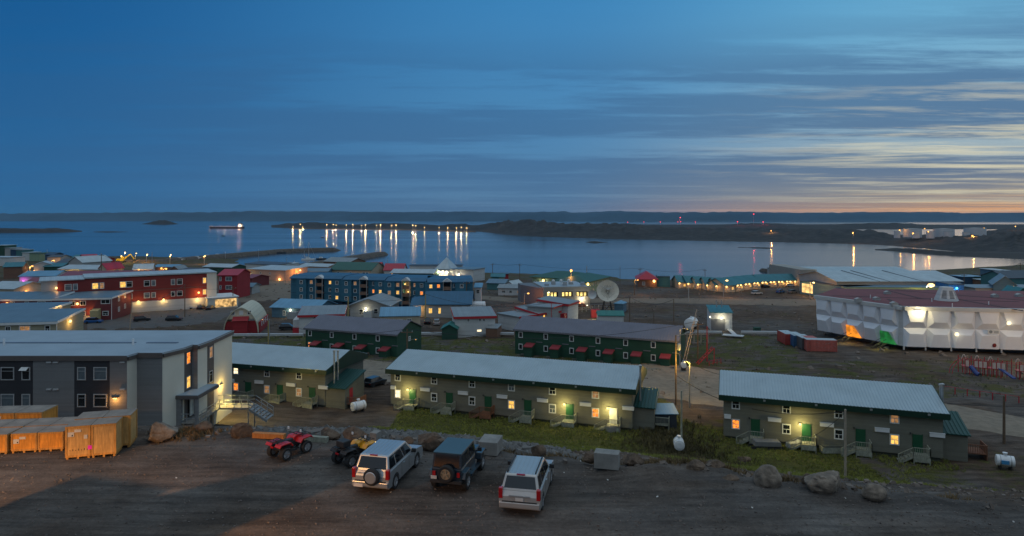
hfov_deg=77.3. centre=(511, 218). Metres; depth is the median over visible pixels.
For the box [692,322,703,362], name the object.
utility pole
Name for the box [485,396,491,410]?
door
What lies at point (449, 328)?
shed
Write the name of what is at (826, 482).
boulder
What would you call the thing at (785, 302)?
sandy road
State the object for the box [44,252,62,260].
shed
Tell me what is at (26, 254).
building
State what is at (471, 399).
window
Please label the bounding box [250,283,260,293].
house
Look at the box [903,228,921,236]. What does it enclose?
fuel tank
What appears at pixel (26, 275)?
house
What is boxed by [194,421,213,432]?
boulder
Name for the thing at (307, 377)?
row house
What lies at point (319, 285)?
apartment building
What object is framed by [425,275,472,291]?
apartment building
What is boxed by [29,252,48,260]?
building
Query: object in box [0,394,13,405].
window
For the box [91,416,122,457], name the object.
shipping crate
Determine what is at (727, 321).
door
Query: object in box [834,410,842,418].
window
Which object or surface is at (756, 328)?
waste bin
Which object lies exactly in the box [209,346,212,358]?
window
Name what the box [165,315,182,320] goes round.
parked car
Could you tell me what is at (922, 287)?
hall
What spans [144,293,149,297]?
window
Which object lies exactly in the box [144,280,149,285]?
window
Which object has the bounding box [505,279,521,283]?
house
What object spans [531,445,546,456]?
boulder
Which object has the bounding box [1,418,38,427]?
shipping crate
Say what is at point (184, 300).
utility pole
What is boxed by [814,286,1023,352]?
school
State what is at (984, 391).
fence
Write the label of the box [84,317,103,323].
parked car
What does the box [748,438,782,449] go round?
sled trailer
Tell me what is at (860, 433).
door
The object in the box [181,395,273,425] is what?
entrance stairs
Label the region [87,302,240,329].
asphalt road
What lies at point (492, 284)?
house
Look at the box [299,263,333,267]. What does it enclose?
house
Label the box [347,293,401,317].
house
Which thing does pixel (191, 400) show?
door
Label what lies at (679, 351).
street lamp
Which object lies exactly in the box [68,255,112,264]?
warehouse
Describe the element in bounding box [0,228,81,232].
island
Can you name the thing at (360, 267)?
house
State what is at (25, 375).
window
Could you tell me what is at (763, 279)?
terrace house
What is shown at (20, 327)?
window
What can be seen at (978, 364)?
playground
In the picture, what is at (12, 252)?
building
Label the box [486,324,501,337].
shed
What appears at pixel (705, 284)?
terrace house
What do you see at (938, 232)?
fuel tank
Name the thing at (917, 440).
door
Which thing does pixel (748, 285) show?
terrace house
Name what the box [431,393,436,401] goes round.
window
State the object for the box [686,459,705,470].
boulder
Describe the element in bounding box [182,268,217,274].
house
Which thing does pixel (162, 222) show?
island
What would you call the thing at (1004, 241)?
peninsula
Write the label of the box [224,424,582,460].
rubble
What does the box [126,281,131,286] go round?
window
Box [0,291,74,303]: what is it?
house
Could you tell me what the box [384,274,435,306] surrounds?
apartment building
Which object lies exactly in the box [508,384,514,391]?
window
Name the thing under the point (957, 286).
hall
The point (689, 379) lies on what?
street lamp
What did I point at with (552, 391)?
window
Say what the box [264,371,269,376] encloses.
window
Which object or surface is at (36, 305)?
house
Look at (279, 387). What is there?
door
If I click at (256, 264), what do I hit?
building
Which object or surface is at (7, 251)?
building
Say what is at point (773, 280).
terrace house
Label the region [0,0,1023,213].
sky
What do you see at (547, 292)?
window
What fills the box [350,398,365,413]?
oil tank
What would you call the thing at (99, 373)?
window
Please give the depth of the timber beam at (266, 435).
36.40 m
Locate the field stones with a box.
[10,279,1023,394]
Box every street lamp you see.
[679,328,688,367]
[682,360,689,407]
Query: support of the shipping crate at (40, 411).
on the ground at (224, 468)
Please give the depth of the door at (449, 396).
91.57 m
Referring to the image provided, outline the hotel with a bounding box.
[39,269,238,312]
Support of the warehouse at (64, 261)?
on the ground at (224, 468)
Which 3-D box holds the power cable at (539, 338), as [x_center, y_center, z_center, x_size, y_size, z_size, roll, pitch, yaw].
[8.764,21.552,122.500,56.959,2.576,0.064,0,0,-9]
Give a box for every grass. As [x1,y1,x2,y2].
[156,424,986,502]
[360,407,1003,490]
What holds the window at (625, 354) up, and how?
in the green row house at (655, 345)
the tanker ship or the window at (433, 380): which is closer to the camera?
the window at (433, 380)
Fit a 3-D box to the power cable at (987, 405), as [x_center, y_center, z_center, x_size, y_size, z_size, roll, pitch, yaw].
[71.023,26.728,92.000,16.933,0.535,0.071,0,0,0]
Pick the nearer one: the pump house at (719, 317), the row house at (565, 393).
the row house at (565, 393)
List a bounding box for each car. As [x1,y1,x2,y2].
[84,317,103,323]
[133,315,150,321]
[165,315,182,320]
[196,304,205,308]
[205,305,215,309]
[279,323,292,329]
[352,439,422,488]
[364,375,386,387]
[424,318,430,323]
[429,437,486,489]
[433,319,439,324]
[499,454,553,510]
[751,290,762,294]
[787,289,797,292]
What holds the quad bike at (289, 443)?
on the ground at (224, 468)
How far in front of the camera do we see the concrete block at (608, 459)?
31.97 m
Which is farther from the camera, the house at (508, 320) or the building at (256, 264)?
the building at (256, 264)
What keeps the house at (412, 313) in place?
on the ground at (224, 468)
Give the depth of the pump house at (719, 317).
167.81 m
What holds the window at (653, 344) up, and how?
in the green row house at (655, 345)
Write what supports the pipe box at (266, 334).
on the ground at (224, 468)
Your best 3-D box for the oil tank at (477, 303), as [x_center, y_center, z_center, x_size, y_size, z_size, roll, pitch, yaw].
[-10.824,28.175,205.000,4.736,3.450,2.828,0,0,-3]
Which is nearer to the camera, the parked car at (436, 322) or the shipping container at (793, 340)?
the shipping container at (793, 340)
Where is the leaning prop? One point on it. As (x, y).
(690, 334)
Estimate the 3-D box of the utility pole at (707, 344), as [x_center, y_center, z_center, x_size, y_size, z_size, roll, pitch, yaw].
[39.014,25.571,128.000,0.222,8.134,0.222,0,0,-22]
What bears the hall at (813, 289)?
on the ground at (224, 468)
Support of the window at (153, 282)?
in the hotel
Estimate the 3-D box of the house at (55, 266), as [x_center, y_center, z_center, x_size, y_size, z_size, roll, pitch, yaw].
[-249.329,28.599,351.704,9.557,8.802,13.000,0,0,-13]
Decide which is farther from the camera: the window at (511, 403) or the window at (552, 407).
the window at (511, 403)
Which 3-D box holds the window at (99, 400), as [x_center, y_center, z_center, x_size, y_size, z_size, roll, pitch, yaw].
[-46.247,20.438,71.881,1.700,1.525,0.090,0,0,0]
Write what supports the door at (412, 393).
in the row house at (565, 393)
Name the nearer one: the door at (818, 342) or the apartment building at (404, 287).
the door at (818, 342)
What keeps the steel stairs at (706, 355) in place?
on the ground at (224, 468)
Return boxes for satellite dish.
[597,280,618,309]
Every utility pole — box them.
[184,285,184,316]
[401,329,412,348]
[675,335,680,404]
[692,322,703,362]
[706,326,707,361]
[844,409,846,475]
[1002,396,1005,443]
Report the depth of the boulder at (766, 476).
29.61 m
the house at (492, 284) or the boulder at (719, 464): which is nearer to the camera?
the boulder at (719, 464)
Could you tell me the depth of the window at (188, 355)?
77.29 m
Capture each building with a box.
[0,245,15,255]
[0,256,24,265]
[5,247,21,255]
[10,248,28,255]
[16,249,33,255]
[21,252,38,260]
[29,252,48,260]
[58,265,99,270]
[60,270,155,275]
[98,261,124,270]
[132,263,155,269]
[202,263,245,273]
[244,261,291,268]
[248,265,308,280]
[285,262,299,265]
[290,272,357,303]
[341,273,397,304]
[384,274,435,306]
[390,269,437,275]
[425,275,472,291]
[433,257,485,281]
[518,279,596,306]
[529,269,582,282]
[551,273,611,291]
[950,275,972,283]
[964,284,1023,290]
[973,278,980,283]
[979,268,1003,274]
[979,270,1023,283]
[988,273,1017,290]
[1001,285,1023,290]
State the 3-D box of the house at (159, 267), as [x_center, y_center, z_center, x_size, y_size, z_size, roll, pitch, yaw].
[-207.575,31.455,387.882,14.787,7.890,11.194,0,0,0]
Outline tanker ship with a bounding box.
[210,223,244,227]
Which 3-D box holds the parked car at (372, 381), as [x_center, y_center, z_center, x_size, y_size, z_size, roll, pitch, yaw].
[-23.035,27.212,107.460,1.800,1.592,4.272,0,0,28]
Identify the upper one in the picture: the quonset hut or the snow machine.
the quonset hut
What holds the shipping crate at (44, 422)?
on the ground at (224, 468)
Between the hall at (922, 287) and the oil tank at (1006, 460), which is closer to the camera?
the oil tank at (1006, 460)
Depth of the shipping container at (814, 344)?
137.48 m
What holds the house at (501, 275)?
on the ground at (224, 468)
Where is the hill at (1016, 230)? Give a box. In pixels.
[987,228,1023,235]
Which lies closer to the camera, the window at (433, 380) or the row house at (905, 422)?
the row house at (905, 422)
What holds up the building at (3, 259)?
on the ground at (224, 468)
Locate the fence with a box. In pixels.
[946,386,1018,402]
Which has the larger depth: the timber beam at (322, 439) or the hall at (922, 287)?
the hall at (922, 287)
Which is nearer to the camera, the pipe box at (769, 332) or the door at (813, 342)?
the door at (813, 342)
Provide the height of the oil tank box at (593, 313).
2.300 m
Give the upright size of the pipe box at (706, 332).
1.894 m
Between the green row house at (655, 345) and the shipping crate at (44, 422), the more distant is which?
the green row house at (655, 345)
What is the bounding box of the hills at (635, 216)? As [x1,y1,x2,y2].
[0,211,1023,221]
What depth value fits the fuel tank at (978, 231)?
913.55 m
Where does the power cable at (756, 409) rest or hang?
attached to the utility pole at (678, 346)
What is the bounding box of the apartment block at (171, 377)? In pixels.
[0,330,233,425]
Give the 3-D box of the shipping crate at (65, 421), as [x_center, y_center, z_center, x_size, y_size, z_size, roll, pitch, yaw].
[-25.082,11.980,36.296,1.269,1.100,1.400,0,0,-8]
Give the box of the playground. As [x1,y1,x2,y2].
[949,354,1023,379]
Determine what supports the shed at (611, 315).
on the ground at (224, 468)
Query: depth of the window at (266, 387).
95.84 m
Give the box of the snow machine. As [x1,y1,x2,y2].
[785,439,802,448]
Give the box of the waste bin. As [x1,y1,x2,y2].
[753,327,760,330]
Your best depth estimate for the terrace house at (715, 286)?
270.14 m
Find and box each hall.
[410,291,474,317]
[767,264,905,285]
[797,270,963,284]
[800,280,869,295]
[839,285,939,289]
[935,281,964,289]
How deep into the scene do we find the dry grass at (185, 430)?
33.62 m
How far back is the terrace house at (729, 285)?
267.98 m
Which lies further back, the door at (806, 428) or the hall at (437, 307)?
the hall at (437, 307)
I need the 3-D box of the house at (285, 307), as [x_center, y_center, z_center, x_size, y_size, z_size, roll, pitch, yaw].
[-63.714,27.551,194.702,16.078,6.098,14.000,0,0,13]
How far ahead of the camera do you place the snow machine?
77.21 m
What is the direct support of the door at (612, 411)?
in the row house at (565, 393)
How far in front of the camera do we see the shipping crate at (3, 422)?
36.03 m
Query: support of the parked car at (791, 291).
on the ground at (224, 468)
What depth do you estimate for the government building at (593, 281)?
263.82 m
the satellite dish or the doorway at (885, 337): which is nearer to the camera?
the doorway at (885, 337)
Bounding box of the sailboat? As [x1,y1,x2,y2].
[301,246,315,259]
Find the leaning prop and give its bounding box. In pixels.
[683,310,696,359]
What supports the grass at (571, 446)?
on the ground at (224, 468)
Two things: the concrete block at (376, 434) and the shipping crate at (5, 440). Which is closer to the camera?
the shipping crate at (5, 440)
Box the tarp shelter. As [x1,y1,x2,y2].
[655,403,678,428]
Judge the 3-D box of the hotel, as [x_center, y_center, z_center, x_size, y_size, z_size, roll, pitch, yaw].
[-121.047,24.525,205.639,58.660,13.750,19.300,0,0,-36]
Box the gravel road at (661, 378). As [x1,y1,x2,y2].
[363,359,1023,436]
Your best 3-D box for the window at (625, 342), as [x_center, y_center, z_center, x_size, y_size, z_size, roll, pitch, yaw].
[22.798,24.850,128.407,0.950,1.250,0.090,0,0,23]
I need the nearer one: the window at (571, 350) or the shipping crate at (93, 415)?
the shipping crate at (93, 415)
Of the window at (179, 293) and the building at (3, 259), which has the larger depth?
the building at (3, 259)
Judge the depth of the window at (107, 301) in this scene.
180.99 m
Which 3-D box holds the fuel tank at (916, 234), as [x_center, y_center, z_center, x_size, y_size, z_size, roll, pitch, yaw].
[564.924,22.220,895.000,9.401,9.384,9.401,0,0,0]
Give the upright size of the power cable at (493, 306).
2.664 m
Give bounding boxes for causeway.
[290,228,475,231]
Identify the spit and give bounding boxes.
[875,248,1023,258]
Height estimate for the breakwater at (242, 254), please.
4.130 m
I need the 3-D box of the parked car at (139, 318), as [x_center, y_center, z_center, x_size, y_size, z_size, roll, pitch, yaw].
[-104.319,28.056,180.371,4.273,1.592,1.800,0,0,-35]
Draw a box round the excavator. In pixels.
[115,254,135,261]
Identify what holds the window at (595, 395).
in the row house at (565, 393)
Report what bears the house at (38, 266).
on the ground at (224, 468)
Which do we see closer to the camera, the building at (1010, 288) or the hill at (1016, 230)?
the building at (1010, 288)
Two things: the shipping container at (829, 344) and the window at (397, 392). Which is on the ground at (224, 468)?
the shipping container at (829, 344)
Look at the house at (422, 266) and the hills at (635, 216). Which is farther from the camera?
the hills at (635, 216)
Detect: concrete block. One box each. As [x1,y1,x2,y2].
[370,430,380,440]
[478,434,502,455]
[594,448,619,469]
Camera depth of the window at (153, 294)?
203.49 m
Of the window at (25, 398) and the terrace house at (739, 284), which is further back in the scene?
the terrace house at (739, 284)
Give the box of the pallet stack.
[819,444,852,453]
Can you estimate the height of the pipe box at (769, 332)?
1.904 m
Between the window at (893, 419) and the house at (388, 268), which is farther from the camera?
the house at (388, 268)
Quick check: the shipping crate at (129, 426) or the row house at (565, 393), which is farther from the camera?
the row house at (565, 393)
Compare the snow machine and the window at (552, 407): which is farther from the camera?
the window at (552, 407)
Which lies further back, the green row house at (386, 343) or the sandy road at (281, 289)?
the sandy road at (281, 289)
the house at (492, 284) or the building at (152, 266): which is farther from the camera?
the building at (152, 266)
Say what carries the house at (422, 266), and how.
on the ground at (224, 468)
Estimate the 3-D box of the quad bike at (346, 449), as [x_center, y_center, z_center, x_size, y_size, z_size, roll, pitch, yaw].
[-8.158,11.838,33.008,1.288,1.317,2.176,0,0,36]
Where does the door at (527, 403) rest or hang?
in the row house at (565, 393)
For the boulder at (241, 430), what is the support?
on the ground at (224, 468)
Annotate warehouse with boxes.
[56,259,69,262]
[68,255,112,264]
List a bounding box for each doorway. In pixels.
[834,325,860,341]
[866,330,896,348]
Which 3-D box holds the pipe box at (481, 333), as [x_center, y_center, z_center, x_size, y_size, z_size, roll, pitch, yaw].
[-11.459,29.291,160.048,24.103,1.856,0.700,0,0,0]
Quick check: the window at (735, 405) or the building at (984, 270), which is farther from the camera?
the building at (984, 270)
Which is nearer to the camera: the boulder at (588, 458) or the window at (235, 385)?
the boulder at (588, 458)
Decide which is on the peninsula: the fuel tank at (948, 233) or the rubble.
the fuel tank at (948, 233)
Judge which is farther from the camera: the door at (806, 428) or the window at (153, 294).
the window at (153, 294)
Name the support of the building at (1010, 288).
on the ground at (224, 468)
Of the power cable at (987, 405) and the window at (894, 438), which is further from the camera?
the power cable at (987, 405)
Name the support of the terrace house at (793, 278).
on the ground at (224, 468)
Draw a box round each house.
[0,281,40,291]
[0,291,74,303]
[0,302,71,309]
[0,308,85,329]
[2,262,28,278]
[18,270,66,280]
[27,278,40,282]
[33,261,53,270]
[43,263,68,270]
[50,290,132,321]
[155,264,185,270]
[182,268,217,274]
[217,269,251,297]
[232,342,367,408]
[250,274,270,285]
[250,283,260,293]
[269,298,337,318]
[293,305,346,333]
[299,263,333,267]
[303,314,422,357]
[307,268,331,271]
[322,257,365,263]
[331,262,383,273]
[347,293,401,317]
[379,306,420,323]
[383,263,407,273]
[385,349,669,431]
[408,264,463,268]
[450,306,496,337]
[474,283,482,300]
[486,279,510,289]
[490,273,498,278]
[496,305,561,330]
[498,273,505,278]
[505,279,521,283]
[513,316,686,365]
[525,296,579,318]
[635,271,669,286]
[671,275,685,287]
[682,276,693,288]
[690,276,702,288]
[700,277,711,289]
[706,300,732,330]
[707,278,736,291]
[708,278,718,290]
[719,370,987,464]
[723,276,745,291]
[733,275,753,289]
[743,275,761,288]
[753,274,770,287]
[762,274,777,286]
[771,274,786,286]
[780,274,793,284]
[789,274,796,285]
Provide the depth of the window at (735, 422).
80.26 m
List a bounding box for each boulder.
[146,422,178,441]
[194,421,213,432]
[230,422,252,438]
[321,427,340,439]
[343,426,368,441]
[401,436,413,443]
[418,432,443,451]
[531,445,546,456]
[583,452,593,463]
[622,453,644,465]
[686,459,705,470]
[705,459,724,467]
[722,474,739,480]
[738,456,751,461]
[753,464,781,487]
[804,470,839,494]
[861,483,887,501]
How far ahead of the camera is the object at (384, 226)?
2350.88 m
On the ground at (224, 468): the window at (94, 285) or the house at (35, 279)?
the house at (35, 279)
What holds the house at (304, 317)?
on the ground at (224, 468)
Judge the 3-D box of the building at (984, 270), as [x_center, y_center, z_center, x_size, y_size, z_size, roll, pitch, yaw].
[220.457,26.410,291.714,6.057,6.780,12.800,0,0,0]
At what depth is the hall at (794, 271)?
306.89 m
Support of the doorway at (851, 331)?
in the school
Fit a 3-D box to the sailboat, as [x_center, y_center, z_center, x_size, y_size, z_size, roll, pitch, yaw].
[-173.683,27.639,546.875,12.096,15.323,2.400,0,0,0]
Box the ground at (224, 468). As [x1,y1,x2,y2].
[0,256,1023,535]
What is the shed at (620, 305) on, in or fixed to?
on the ground at (224, 468)
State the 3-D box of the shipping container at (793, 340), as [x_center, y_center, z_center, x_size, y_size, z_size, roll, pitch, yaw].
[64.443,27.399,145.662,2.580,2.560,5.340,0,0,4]
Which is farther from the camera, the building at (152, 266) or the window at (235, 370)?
the building at (152, 266)
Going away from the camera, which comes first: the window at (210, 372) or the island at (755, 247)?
the window at (210, 372)
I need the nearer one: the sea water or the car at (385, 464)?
the car at (385, 464)
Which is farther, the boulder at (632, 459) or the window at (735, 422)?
the window at (735, 422)
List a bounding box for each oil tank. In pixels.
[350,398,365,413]
[473,301,485,306]
[673,435,684,451]
[681,362,686,370]
[684,316,697,331]
[995,452,1015,470]
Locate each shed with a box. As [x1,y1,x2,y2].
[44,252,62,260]
[47,255,71,262]
[169,265,187,269]
[440,321,458,339]
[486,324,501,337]
[497,284,517,294]
[596,310,624,321]
[614,300,626,311]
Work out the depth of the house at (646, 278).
293.27 m
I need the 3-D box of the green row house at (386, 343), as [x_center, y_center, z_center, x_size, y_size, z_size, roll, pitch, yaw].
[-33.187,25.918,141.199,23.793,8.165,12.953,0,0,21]
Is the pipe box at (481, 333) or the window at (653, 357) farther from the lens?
the pipe box at (481, 333)
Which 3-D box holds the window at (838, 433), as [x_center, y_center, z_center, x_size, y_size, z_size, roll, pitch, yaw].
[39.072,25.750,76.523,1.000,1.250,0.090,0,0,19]
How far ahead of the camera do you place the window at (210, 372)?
81.15 m
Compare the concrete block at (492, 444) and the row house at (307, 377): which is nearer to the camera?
the concrete block at (492, 444)
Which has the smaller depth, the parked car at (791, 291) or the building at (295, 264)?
the parked car at (791, 291)
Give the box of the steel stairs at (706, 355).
[696,347,714,364]
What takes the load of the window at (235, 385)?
in the row house at (307, 377)
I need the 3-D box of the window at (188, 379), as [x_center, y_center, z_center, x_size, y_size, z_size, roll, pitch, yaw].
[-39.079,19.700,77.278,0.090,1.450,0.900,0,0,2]
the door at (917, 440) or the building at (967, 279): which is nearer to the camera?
the door at (917, 440)
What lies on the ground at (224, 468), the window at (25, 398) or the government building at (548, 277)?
the government building at (548, 277)
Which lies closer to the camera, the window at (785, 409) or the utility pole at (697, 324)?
the window at (785, 409)
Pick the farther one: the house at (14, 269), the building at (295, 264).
the building at (295, 264)
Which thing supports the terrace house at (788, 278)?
on the ground at (224, 468)
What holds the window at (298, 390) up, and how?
in the row house at (307, 377)
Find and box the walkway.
[722,334,743,336]
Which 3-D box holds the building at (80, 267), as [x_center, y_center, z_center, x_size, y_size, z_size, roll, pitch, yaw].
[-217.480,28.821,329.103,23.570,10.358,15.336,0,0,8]
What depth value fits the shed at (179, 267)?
364.21 m
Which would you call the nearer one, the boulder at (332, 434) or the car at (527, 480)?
the car at (527, 480)
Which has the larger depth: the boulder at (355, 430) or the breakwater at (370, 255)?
the breakwater at (370, 255)
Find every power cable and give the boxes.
[269,320,403,333]
[410,321,696,338]
[426,294,550,306]
[676,375,843,413]
[948,403,1023,406]
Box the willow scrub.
[609,398,778,468]
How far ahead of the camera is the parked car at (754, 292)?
253.31 m
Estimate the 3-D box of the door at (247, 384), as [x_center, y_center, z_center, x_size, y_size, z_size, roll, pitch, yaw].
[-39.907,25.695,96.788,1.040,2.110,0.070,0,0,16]
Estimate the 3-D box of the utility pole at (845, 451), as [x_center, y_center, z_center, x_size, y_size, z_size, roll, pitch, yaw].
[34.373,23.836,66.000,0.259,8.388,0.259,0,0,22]
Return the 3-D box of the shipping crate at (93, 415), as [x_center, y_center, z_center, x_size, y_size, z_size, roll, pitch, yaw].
[-23.049,11.645,35.183,1.326,1.770,1.300,0,0,-16]
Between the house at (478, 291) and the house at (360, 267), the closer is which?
the house at (478, 291)
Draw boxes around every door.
[190,399,193,415]
[245,381,250,394]
[277,385,282,398]
[309,387,314,401]
[409,389,415,403]
[446,392,452,407]
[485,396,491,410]
[524,399,530,414]
[566,404,572,419]
[609,407,616,423]
[726,320,729,328]
[751,418,759,435]
[802,424,810,440]
[812,341,815,350]
[817,341,820,350]
[856,429,865,446]
[912,434,922,452]
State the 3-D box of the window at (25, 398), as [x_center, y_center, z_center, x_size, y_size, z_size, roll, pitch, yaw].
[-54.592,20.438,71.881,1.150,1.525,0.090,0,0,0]
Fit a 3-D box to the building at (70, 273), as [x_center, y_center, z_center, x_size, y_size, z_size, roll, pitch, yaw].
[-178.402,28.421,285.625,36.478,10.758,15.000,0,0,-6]
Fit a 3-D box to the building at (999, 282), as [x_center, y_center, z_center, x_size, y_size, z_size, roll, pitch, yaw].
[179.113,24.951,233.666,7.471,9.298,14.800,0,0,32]
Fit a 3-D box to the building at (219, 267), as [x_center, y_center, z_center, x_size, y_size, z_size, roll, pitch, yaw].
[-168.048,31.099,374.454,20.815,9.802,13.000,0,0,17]
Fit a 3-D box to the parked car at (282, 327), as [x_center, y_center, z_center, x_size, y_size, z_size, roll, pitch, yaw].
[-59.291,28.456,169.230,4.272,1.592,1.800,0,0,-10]
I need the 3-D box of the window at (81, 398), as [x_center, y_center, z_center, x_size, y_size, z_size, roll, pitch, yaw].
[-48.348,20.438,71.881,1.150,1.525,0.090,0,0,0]
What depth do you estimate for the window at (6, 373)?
71.89 m
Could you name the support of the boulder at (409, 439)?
on the ground at (224, 468)
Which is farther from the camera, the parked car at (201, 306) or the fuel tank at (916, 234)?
the fuel tank at (916, 234)
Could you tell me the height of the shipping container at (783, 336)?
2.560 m
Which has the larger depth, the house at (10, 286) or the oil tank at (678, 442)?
the house at (10, 286)
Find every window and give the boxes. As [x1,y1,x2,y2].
[0,367,14,380]
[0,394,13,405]
[19,325,30,329]
[21,367,30,380]
[21,394,29,404]
[65,284,71,290]
[73,284,77,289]
[76,367,86,380]
[76,394,86,407]
[92,283,98,288]
[93,367,107,380]
[93,394,107,407]
[101,299,109,303]
[102,311,108,315]
[120,281,125,287]
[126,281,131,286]
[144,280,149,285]
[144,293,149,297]
[151,280,155,285]
[151,292,155,297]
[177,279,182,284]
[177,291,182,295]
[186,351,190,364]
[186,375,190,388]
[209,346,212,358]
[209,370,212,382]
[225,285,231,289]
[233,368,238,374]
[233,382,238,390]
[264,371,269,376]
[264,385,269,393]
[296,373,301,379]
[296,388,301,396]
[395,375,400,380]
[395,389,400,397]
[431,378,436,384]
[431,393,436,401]
[469,381,474,387]
[469,396,474,405]
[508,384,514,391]
[508,400,514,409]
[547,292,557,296]
[549,388,555,394]
[549,404,555,413]
[569,348,573,353]
[592,391,598,398]
[592,408,598,417]
[623,339,627,345]
[623,352,627,358]
[651,341,655,347]
[651,354,655,360]
[732,402,739,409]
[732,419,739,429]
[782,406,790,412]
[782,424,790,434]
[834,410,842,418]
[834,429,842,439]
[890,415,899,423]
[890,434,899,445]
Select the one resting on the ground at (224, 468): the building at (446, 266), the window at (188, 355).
the building at (446, 266)
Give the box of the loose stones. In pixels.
[205,427,1023,510]
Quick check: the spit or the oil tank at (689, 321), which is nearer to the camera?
the oil tank at (689, 321)
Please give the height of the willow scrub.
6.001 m
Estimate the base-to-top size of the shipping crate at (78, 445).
1.750 m
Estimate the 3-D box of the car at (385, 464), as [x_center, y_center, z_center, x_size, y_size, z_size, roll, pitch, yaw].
[-5.968,11.653,31.003,2.200,1.686,4.680,0,0,13]
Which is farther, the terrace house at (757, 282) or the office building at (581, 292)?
the terrace house at (757, 282)
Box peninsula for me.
[474,219,1023,251]
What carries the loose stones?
on the ground at (224, 468)
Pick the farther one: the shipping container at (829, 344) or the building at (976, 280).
the building at (976, 280)
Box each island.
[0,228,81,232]
[144,220,176,224]
[738,247,770,248]
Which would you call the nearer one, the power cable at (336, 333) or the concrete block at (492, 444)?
the concrete block at (492, 444)
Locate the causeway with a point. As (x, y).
(391, 229)
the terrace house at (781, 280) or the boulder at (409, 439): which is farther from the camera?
the terrace house at (781, 280)
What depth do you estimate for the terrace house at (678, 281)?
290.13 m
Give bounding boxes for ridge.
[583,223,1023,228]
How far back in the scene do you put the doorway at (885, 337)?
140.65 m
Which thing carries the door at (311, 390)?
in the row house at (307, 377)
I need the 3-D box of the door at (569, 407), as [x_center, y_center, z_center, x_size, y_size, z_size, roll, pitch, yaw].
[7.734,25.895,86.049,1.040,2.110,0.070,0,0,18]
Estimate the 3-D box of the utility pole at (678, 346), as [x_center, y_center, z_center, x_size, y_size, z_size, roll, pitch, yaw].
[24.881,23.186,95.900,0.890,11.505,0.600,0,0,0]
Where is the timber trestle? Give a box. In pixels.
[685,329,708,343]
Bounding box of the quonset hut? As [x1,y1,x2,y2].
[223,300,267,332]
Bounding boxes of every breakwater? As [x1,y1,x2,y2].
[125,248,340,261]
[299,251,387,264]
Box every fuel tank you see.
[894,231,899,237]
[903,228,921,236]
[912,231,919,237]
[926,231,934,237]
[933,228,954,236]
[943,231,952,236]
[963,228,986,235]
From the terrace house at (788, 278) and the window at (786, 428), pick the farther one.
the terrace house at (788, 278)
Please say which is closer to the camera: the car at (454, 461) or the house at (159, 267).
the car at (454, 461)
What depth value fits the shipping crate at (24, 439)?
34.27 m
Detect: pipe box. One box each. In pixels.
[232,333,303,337]
[421,332,513,335]
[685,331,722,334]
[741,331,776,335]
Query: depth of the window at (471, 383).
90.49 m
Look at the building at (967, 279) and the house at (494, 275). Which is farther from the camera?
the house at (494, 275)
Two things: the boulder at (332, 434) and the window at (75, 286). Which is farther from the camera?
the window at (75, 286)
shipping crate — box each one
[0,405,31,418]
[0,419,16,427]
[0,427,21,454]
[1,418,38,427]
[11,426,47,452]
[15,405,57,418]
[25,417,63,426]
[38,425,66,451]
[50,417,75,425]
[65,418,97,459]
[74,410,109,419]
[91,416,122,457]
[103,408,136,446]
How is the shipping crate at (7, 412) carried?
on the ground at (224, 468)
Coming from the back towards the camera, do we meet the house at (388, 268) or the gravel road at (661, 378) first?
the house at (388, 268)
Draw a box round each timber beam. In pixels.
[252,431,285,438]
[304,435,328,442]
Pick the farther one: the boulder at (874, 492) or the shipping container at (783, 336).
the shipping container at (783, 336)
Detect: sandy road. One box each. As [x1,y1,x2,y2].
[238,280,290,301]
[482,296,815,305]
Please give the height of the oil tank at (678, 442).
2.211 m
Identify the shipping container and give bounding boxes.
[777,330,790,344]
[788,332,799,346]
[794,334,806,349]
[801,335,822,351]
[804,338,836,351]
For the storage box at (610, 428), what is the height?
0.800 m
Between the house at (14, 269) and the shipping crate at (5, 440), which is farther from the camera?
the house at (14, 269)
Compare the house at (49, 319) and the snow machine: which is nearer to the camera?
the snow machine
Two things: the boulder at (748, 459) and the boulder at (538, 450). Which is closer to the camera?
the boulder at (538, 450)
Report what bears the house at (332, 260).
on the ground at (224, 468)
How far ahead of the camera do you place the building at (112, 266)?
326.62 m
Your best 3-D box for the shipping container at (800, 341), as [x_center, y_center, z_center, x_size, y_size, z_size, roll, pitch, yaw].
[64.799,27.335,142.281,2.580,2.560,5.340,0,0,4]
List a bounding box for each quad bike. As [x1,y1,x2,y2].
[265,426,312,460]
[330,432,375,467]
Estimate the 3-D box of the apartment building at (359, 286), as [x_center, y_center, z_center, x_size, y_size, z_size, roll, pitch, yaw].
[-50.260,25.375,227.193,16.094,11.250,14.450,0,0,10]
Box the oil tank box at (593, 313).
[590,309,599,317]
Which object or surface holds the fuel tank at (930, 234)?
on the peninsula
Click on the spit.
(1012, 255)
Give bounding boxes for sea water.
[0,221,1023,279]
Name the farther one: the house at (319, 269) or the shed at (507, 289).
the house at (319, 269)
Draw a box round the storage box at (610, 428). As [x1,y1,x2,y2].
[607,425,619,432]

